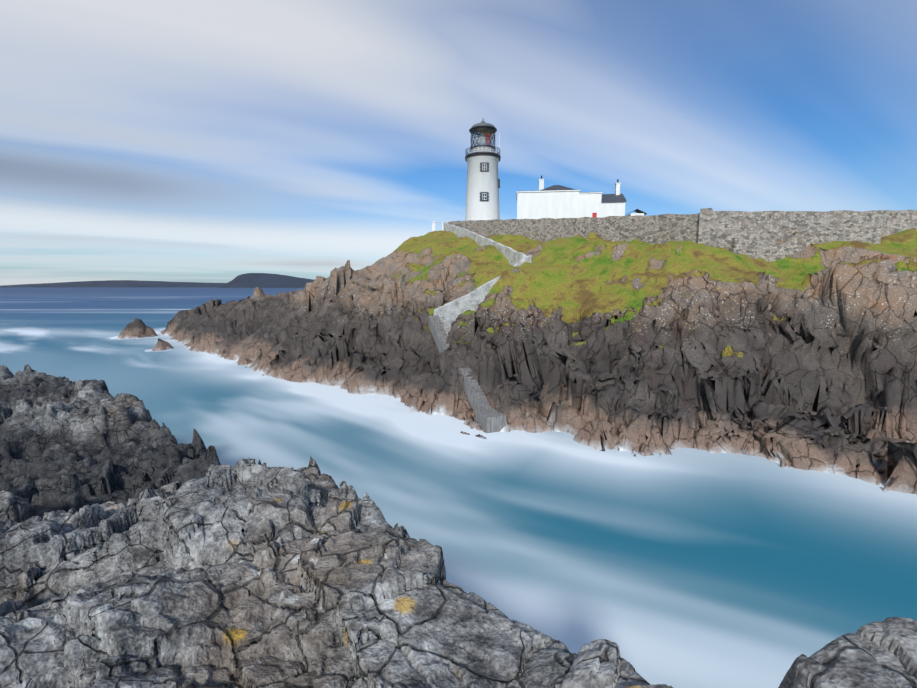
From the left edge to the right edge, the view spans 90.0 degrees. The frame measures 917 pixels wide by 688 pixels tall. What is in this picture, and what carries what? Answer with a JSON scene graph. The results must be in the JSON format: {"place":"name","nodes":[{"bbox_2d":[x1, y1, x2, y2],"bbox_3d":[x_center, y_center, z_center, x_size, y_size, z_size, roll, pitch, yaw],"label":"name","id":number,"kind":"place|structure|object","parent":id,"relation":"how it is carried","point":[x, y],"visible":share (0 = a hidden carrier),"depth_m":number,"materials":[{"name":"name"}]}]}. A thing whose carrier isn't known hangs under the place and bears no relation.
{"place":"outdoors","nodes":[
{"label":"outdoors","id":0,"kind":"place"},
{"bbox_2d":[0,280,225,286],"bbox_3d":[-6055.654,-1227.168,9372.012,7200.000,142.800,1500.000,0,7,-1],"label":"coast","id":1,"kind":"structure","parent":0,"point":[121,283],"depth_m":8818.72},
{"bbox_2d":[219,273,313,287],"bbox_3d":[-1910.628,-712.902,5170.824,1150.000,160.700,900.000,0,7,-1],"label":"headland","id":2,"kind":"structure","parent":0,"point":[259,280],"depth_m":4831.98,"materials":[{"name":"grey stone"}]},
{"bbox_2d":[0,229,916,687],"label":"headland terrain","id":3,"kind":"structure","parent":0,"point":[140,547],"depth_m":21.35,"materials":[{"name":"grey stone"}]},
{"bbox_2d":[432,221,443,230],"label":"gate posts","id":4,"kind":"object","parent":3,"relation":"on","point":[433,225],"visible":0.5,"depth_m":83.85,"materials":[{"name":"white paint"}]},
{"bbox_2d":[429,315,505,432],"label":"landing steps","id":5,"kind":"structure","parent":3,"relation":"on","point":[488,418],"depth_m":34.44,"materials":[{"name":"concrete"}]},
{"bbox_2d":[434,255,530,334],"bbox_3d":[2.750,-2.916,47.246,11.578,12.620,0.724,-4,8,-31],"label":"stairway","id":6,"kind":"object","parent":3,"relation":"on","point":[449,313],"depth_m":45.46,"materials":[{"name":"concrete"}]},
{"bbox_2d":[465,120,500,220],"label":"lighthouse tower","id":7,"kind":"structure","parent":3,"relation":"on","point":[482,159],"depth_m":83.54,"materials":[{"name":"white paint"}]},
{"bbox_2d":[444,221,526,265],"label":"path parapet","id":8,"kind":"structure","parent":3,"relation":"on","point":[512,256],"depth_m":61.74,"materials":[{"name":"concrete"}]},
{"bbox_2d":[448,213,699,244],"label":"compound wall","id":9,"kind":"structure","parent":3,"relation":"on","point":[659,229],"depth_m":54.76,"materials":[{"name":"stone"}]},
{"bbox_2d":[516,176,646,218],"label":"keepers houses","id":10,"kind":"structure","parent":3,"relation":"on","point":[556,201],"depth_m":78.48,"materials":[{"name":"white paint"}]},
{"bbox_2d":[698,208,712,246],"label":"wall pillar","id":11,"kind":"structure","parent":3,"relation":"on","point":[705,225],"depth_m":44.70,"materials":[{"name":"stone"}]},
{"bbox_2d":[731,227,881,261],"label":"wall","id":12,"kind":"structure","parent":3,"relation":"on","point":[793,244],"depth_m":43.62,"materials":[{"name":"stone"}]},
{"bbox_2d":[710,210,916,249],"bbox_3d":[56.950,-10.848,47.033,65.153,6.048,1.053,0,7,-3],"label":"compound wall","id":13,"kind":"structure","parent":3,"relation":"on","point":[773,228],"depth_m":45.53,"materials":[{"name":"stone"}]},
{"bbox_2d":[0,287,916,687],"bbox_3d":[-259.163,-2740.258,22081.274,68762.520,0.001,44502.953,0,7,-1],"label":"sea water","id":14,"kind":"structure","parent":0,"point":[688,569],"depth_m":21.12,"materials":[{"name":"blue liquid"}]},
{"bbox_2d":[0,0,916,285],"label":"sky","id":15,"kind":"structure","parent":0,"point":[203,141],"materials":[{"name":"blue"}]}
]}

